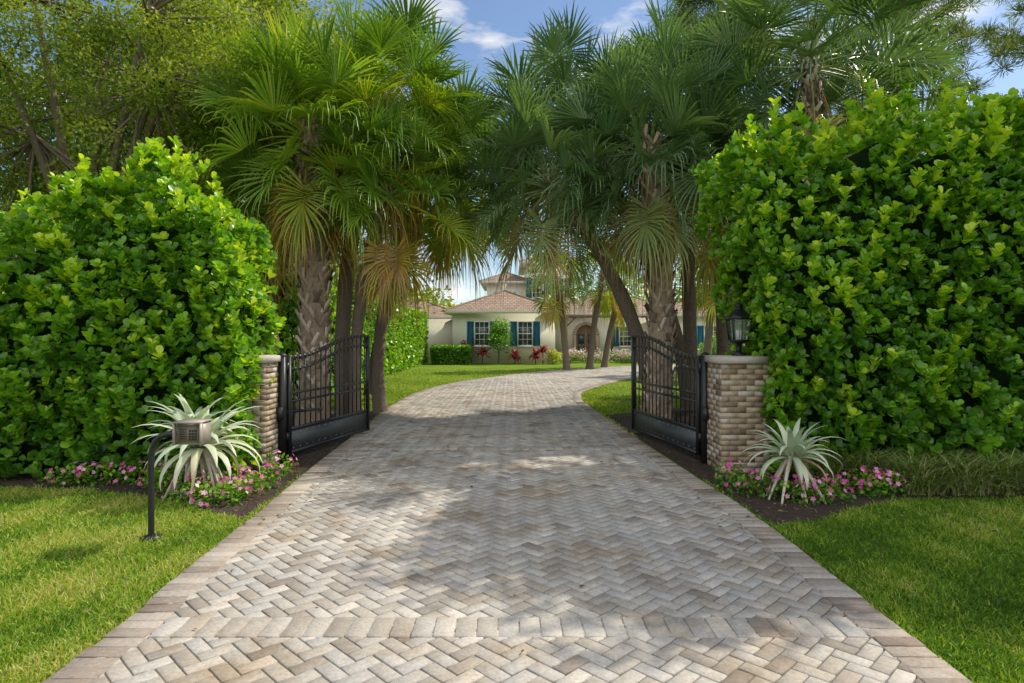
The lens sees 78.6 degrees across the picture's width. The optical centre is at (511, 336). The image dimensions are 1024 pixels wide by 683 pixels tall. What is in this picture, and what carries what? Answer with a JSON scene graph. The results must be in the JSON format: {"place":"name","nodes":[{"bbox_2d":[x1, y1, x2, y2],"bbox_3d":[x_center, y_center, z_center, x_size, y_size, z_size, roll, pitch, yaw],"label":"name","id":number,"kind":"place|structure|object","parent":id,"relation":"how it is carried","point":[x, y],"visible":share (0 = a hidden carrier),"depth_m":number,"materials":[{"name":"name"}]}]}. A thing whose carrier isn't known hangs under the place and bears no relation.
{"place":"outdoors","nodes":[
{"label":"outdoors","id":0,"kind":"place"},
{"bbox_2d":[42,364,972,682],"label":"paver driveway","id":1,"kind":"structure","parent":0,"point":[558,504],"depth_m":4.54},
{"bbox_2d":[3,414,995,652],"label":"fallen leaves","id":2,"kind":"object","parent":1,"relation":"on","point":[396,544],"visible":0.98,"depth_m":5.99,"materials":[{"name":"brown plant"}]},
{"bbox_2d":[0,359,1023,682],"bbox_3d":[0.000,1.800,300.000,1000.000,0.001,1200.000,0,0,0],"label":"lawn ground","id":3,"kind":"structure","parent":0,"point":[428,367],"depth_m":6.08,"materials":[{"name":"green plant"}]},
{"bbox_2d":[0,0,285,239],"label":"oak tree","id":4,"kind":"object","parent":3,"relation":"on","point":[161,89],"visible":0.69,"depth_m":11.49,"materials":[{"name":"green plant"}]},
{"bbox_2d":[0,0,289,259],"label":"shade tree","id":5,"kind":"object","parent":3,"relation":"on","point":[117,54],"visible":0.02,"depth_m":18.89,"materials":[{"name":"green plant"}]},
{"bbox_2d":[140,419,212,541],"bbox_3d":[-2.997,1.272,5.551,0.577,1.055,0.222,0,0,0],"label":"intercom post","id":6,"kind":"object","parent":3,"relation":"on","point":[190,432],"visible":0.98,"depth_m":5.52,"materials":[{"name":"black metal"}]},
{"bbox_2d":[86,0,396,231],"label":"oak tree","id":7,"kind":"object","parent":3,"relation":"on","point":[273,5],"visible":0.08,"depth_m":15.22,"materials":[{"name":"green plant"}]},
{"bbox_2d":[281,226,402,344],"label":"shade tree","id":8,"kind":"object","parent":3,"relation":"on","point":[355,283],"depth_m":23.16,"materials":[{"name":"green plant"}]},
{"bbox_2d":[258,273,428,405],"bbox_3d":[-6.455,0.114,28.673,2.021,3.742,26.871,0,0,0],"label":"clipped hedge","id":9,"kind":"object","parent":3,"relation":"on","point":[406,348],"visible":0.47,"depth_m":27.95,"materials":[{"name":"green plant"}]},
{"bbox_2d":[2,198,708,309],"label":"distant trees","id":10,"kind":"object","parent":3,"relation":"on","point":[442,302],"depth_m":55.27,"materials":[{"name":"green plant"}]},
{"bbox_2d":[430,344,472,364],"bbox_3d":[-3.905,1.211,40.154,2.721,1.446,1.472,0,0,0],"label":"box hedge","id":11,"kind":"object","parent":3,"relation":"on","point":[451,354],"visible":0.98,"depth_m":39.65,"materials":[{"name":"green plant"}]},
{"bbox_2d":[370,79,546,394],"bbox_3d":[-1.259,-2.699,18.478,5.309,9.253,5.272,0,0,-25],"label":"sabal palm","id":12,"kind":"object","parent":3,"relation":"on","point":[472,135],"visible":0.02,"depth_m":17.85,"materials":[{"name":"green plant"}]},
{"bbox_2d":[459,339,479,356],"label":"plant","id":13,"kind":"object","parent":3,"relation":"on","point":[473,348],"visible":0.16,"depth_m":40.98,"materials":[{"name":"red plant"}]},
{"bbox_2d":[474,345,490,363],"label":"cordyline plant","id":14,"kind":"object","parent":3,"relation":"on","point":[482,351],"visible":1,"depth_m":40.11,"materials":[{"name":"red plant"}]},
{"bbox_2d":[481,317,514,363],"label":"round shrub","id":15,"kind":"object","parent":3,"relation":"on","point":[500,333],"visible":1,"depth_m":40.20,"materials":[{"name":"green plant"}]},
{"bbox_2d":[0,408,1023,524],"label":"planting bed","id":16,"kind":"object","parent":3,"relation":"on","point":[687,460],"visible":0.12,"depth_m":7.38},
{"bbox_2d":[0,135,286,482],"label":"clusia hedge","id":17,"kind":"object","parent":16,"relation":"on","point":[115,320],"visible":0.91,"depth_m":7.79,"materials":[{"name":"green plant"}]},
{"bbox_2d":[43,451,298,509],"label":"vinca flowers","id":18,"kind":"object","parent":16,"relation":"on","point":[248,480],"visible":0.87,"depth_m":7.29,"materials":[{"name":"pink plant"}]},
{"bbox_2d":[146,393,237,498],"bbox_3d":[-3.725,1.237,7.285,1.026,1.136,1.077,0,0,0],"label":"silver bromeliad","id":19,"kind":"object","parent":16,"relation":"on","point":[199,412],"visible":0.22,"depth_m":7.17,"materials":[{"name":"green plant"}]},
{"bbox_2d":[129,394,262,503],"bbox_3d":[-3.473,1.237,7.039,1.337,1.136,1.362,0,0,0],"label":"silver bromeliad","id":20,"kind":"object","parent":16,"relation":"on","point":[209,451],"visible":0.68,"depth_m":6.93,"materials":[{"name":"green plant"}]},
{"bbox_2d":[141,65,357,351],"bbox_3d":[-5.616,-1.856,13.671,4.572,7.534,4.740,0,0,32],"label":"sabal palm","id":21,"kind":"object","parent":16,"relation":"on","point":[270,282],"visible":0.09,"depth_m":12.58,"materials":[{"name":"green plant"}]},
{"bbox_2d":[236,362,277,469],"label":"bricks","id":22,"kind":"object","parent":16,"relation":"on","point":[265,417],"visible":0.38,"depth_m":8.44,"materials":[{"name":"beige brick"}]},
{"bbox_2d":[255,355,280,362],"bbox_3d":[-3.630,0.310,8.750,0.730,0.100,0.730,0,0,0],"label":"cap stone","id":23,"kind":"object","parent":22,"relation":"on","point":[271,358],"visible":0.27,"depth_m":8.52,"materials":[{"name":"beige stone"}]},
{"bbox_2d":[276,335,369,462],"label":"iron driveway gate","id":24,"kind":"structure","parent":22,"relation":"attached to","point":[298,438],"depth_m":9.74,"materials":[{"name":"metal"}]},
{"bbox_2d":[186,0,443,425],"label":"sabal palm","id":25,"kind":"object","parent":16,"relation":"on","point":[287,60],"visible":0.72,"depth_m":11.67,"materials":[{"name":"green plant"}]},
{"bbox_2d":[266,0,488,416],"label":"sabal palm","id":26,"kind":"object","parent":16,"relation":"on","point":[403,28],"visible":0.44,"depth_m":12.48,"materials":[{"name":"green plant"}]},
{"bbox_2d":[272,96,490,413],"bbox_3d":[-2.562,-1.534,12.638,3.960,6.885,3.852,0,0,32],"label":"sabal palm","id":27,"kind":"object","parent":16,"relation":"on","point":[393,281],"visible":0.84,"depth_m":12.17,"materials":[{"name":"green plant"}]},
{"bbox_2d":[343,60,541,412],"bbox_3d":[-1.491,-2.121,14.500,4.743,8.087,4.518,0,0,0],"label":"sabal palm","id":28,"kind":"object","parent":16,"relation":"on","point":[379,403],"visible":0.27,"depth_m":14.36,"materials":[{"name":"green plant"}]},
{"bbox_2d":[444,67,648,405],"bbox_3d":[0.734,-1.859,13.166,4.386,7.565,4.290,0,0,27],"label":"sabal palm","id":29,"kind":"object","parent":16,"relation":"on","point":[532,116],"visible":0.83,"depth_m":12.54,"materials":[{"name":"green plant"}]},
{"bbox_2d":[532,12,764,418],"bbox_3d":[2.739,-2.163,12.797,4.625,8.181,4.757,0,0,13],"label":"sabal palm","id":30,"kind":"object","parent":16,"relation":"on","point":[664,217],"visible":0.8,"depth_m":12.05,"materials":[{"name":"green plant"}]},
{"bbox_2d":[631,335,709,463],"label":"iron driveway gate","id":31,"kind":"structure","parent":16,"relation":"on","point":[686,437],"depth_m":9.78,"materials":[{"name":"metal"}]},
{"bbox_2d":[571,0,800,415],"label":"sabal palm","id":32,"kind":"object","parent":16,"relation":"on","point":[689,324],"visible":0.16,"depth_m":13.54,"materials":[{"name":"green plant"}]},
{"bbox_2d":[662,104,772,354],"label":"sabal palm","id":33,"kind":"object","parent":16,"relation":"on","point":[722,346],"visible":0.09,"depth_m":14.79,"materials":[{"name":"green plant"}]},
{"bbox_2d":[707,362,771,472],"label":"bricks","id":34,"kind":"object","parent":16,"relation":"on","point":[736,396],"visible":0.89,"depth_m":8.22,"materials":[{"name":"beige brick"}]},
{"bbox_2d":[704,355,770,363],"bbox_3d":[3.080,0.310,8.550,0.750,0.100,0.750,0,0,0],"label":"cap stone","id":35,"kind":"object","parent":34,"relation":"on","point":[727,359],"visible":0.77,"depth_m":8.18,"materials":[{"name":"grey stone"}]},
{"bbox_2d":[725,300,752,355],"bbox_3d":[3.080,-0.122,8.500,0.283,0.765,0.283,0,0,0],"label":"pillar lantern","id":36,"kind":"object","parent":35,"relation":"on","point":[737,323],"visible":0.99,"depth_m":8.41,"materials":[{"name":"black metal"}]},
{"bbox_2d":[712,458,811,503],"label":"vinca flowers","id":37,"kind":"object","parent":16,"relation":"on","point":[742,480],"visible":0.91,"depth_m":7.11,"materials":[{"name":"pink plant"}]},
{"bbox_2d":[740,418,843,504],"bbox_3d":[3.113,1.378,6.986,1.060,0.857,1.052,0,0,-37],"label":"silver bromeliad","id":38,"kind":"object","parent":16,"relation":"on","point":[791,447],"visible":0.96,"depth_m":6.90,"materials":[{"name":"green plant"}]},
{"bbox_2d":[661,0,976,185],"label":"sabal palm","id":39,"kind":"object","parent":16,"relation":"on","point":[764,14],"visible":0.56,"depth_m":11.75,"materials":[{"name":"green plant"}]},
{"bbox_2d":[793,471,855,505],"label":"vinca flowers","id":40,"kind":"object","parent":16,"relation":"on","point":[829,490],"visible":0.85,"depth_m":6.75,"materials":[{"name":"pink plant"}]},
{"bbox_2d":[688,78,1023,478],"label":"clusia hedge","id":41,"kind":"object","parent":16,"relation":"on","point":[877,288],"visible":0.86,"depth_m":7.79,"materials":[{"name":"green plant"}]},
{"bbox_2d":[752,11,987,159],"bbox_3d":[7.937,-2.701,14.235,4.839,9.218,4.824,0,0,0],"label":"sabal palm","id":42,"kind":"object","parent":16,"relation":"on","point":[830,92],"visible":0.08,"depth_m":13.22,"materials":[{"name":"green plant"}]},
{"bbox_2d":[838,465,910,499],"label":"vinca flowers","id":43,"kind":"object","parent":16,"relation":"on","point":[869,484],"visible":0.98,"depth_m":7.06,"materials":[{"name":"pink plant"}]},
{"bbox_2d":[808,443,1023,495],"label":"liriope border","id":44,"kind":"object","parent":16,"relation":"on","point":[964,475],"visible":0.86,"depth_m":7.21,"materials":[{"name":"green plant"}]},
{"bbox_2d":[508,348,523,363],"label":"cordyline plant","id":45,"kind":"object","parent":3,"relation":"on","point":[514,354],"visible":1,"depth_m":40.08,"materials":[{"name":"red plant"}]},
{"bbox_2d":[528,347,543,363],"bbox_3d":[1.534,1.195,40.114,1.166,1.210,1.239,0,0,30],"label":"cordyline plant","id":46,"kind":"object","parent":3,"relation":"on","point":[535,355],"visible":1,"depth_m":39.97,"materials":[{"name":"red plant"}]},
{"bbox_2d":[535,344,551,363],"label":"cordyline plant","id":47,"kind":"object","parent":3,"relation":"on","point":[543,350],"visible":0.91,"depth_m":40.57,"materials":[{"name":"red plant"}]},
{"bbox_2d":[547,349,562,363],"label":"croton shrub","id":48,"kind":"object","parent":3,"relation":"on","point":[553,358],"visible":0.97,"depth_m":40.42,"materials":[{"name":"yellow plant"}]},
{"bbox_2d":[523,249,594,369],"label":"sabal palm","id":49,"kind":"object","parent":3,"relation":"on","point":[554,314],"visible":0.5,"depth_m":32.85,"materials":[{"name":"green plant"}]},
{"bbox_2d":[472,2,682,407],"bbox_3d":[1.784,-2.768,15.018,5.698,9.415,4.646,0,0,0],"label":"sabal palm","id":50,"kind":"object","parent":3,"relation":"on","point":[562,37],"visible":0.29,"depth_m":14.11,"materials":[{"name":"green plant"}]},
{"bbox_2d":[426,264,744,362],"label":"walls","id":51,"kind":"structure","parent":3,"relation":"on","point":[453,330],"depth_m":42.00,"materials":[{"name":"paint"}]},
{"bbox_2d":[467,321,496,346],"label":"window","id":52,"kind":"structure","parent":51,"relation":"attached to","point":[477,331],"depth_m":41.98,"materials":[{"name":"white glass"}]},
{"bbox_2d":[510,321,539,346],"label":"window","id":53,"kind":"structure","parent":51,"relation":"attached to","point":[528,333],"depth_m":41.98,"materials":[{"name":"white glass"}]},
{"bbox_2d":[526,278,549,298],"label":"window","id":54,"kind":"structure","parent":51,"relation":"attached to","point":[527,291],"depth_m":50.96,"materials":[{"name":"blue glass"}]},
{"bbox_2d":[402,257,715,318],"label":"roofs","id":55,"kind":"structure","parent":51,"relation":"on","point":[511,302],"depth_m":44.60,"materials":[{"name":"tile"}]},
{"bbox_2d":[550,278,568,297],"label":"window","id":56,"kind":"structure","parent":51,"relation":"attached to","point":[561,288],"depth_m":50.98,"materials":[{"name":"white glass"}]},
{"bbox_2d":[573,322,598,359],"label":"arched door","id":57,"kind":"structure","parent":51,"relation":"attached to","point":[581,335],"depth_m":47.42,"materials":[{"name":"stone"}]},
{"bbox_2d":[613,326,630,346],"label":"window","id":58,"kind":"structure","parent":51,"relation":"attached to","point":[626,342],"depth_m":47.48,"materials":[{"name":"white glass"}]},
{"bbox_2d":[697,326,716,347],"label":"window","id":59,"kind":"structure","parent":51,"relation":"attached to","point":[700,333],"depth_m":43.98,"materials":[{"name":"teal glass"}]},
{"bbox_2d":[555,347,636,362],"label":"flower bed planting","id":60,"kind":"object","parent":3,"relation":"on","point":[579,355],"visible":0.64,"depth_m":42.32,"materials":[{"name":"pink plant"}]},
{"bbox_2d":[558,315,646,360],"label":"porch timbers","id":61,"kind":"object","parent":3,"relation":"on","point":[590,316],"visible":0.25,"depth_m":46.20,"materials":[{"name":"brown wood"}]},
{"bbox_2d":[573,249,637,368],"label":"sabal palm","id":62,"kind":"object","parent":3,"relation":"on","point":[597,301],"visible":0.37,"depth_m":33.87,"materials":[{"name":"green plant"}]},
{"bbox_2d":[588,262,648,366],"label":"sabal palm","id":63,"kind":"object","parent":3,"relation":"on","point":[611,327],"visible":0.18,"depth_m":35.87,"materials":[{"name":"green plant"}]},
{"bbox_2d":[673,246,715,354],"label":"sabal palm","id":64,"kind":"object","parent":3,"relation":"on","point":[710,319],"visible":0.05,"depth_m":28.87,"materials":[{"name":"green plant"}]},
{"bbox_2d":[697,334,716,354],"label":"round shrub","id":65,"kind":"object","parent":3,"relation":"on","point":[712,348],"visible":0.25,"depth_m":40.87,"materials":[{"name":"green plant"}]},
{"bbox_2d":[647,0,830,307],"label":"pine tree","id":66,"kind":"object","parent":3,"relation":"on","point":[686,5],"visible":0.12,"depth_m":15.59,"materials":[{"name":"green plant"}]},
{"bbox_2d":[789,0,1023,147],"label":"pine tree","id":67,"kind":"object","parent":3,"relation":"on","point":[963,29],"visible":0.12,"depth_m":18.45,"materials":[{"name":"green plant"}]},
{"bbox_2d":[955,0,1023,123],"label":"pine tree","id":68,"kind":"object","parent":3,"relation":"on","point":[1007,45],"visible":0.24,"depth_m":17.61,"materials":[{"name":"green plant"}]},
{"bbox_2d":[0,0,1023,306],"label":"sky","id":69,"kind":"structure","parent":0,"point":[489,25],"materials":[{"name":"blue"}]}
]}

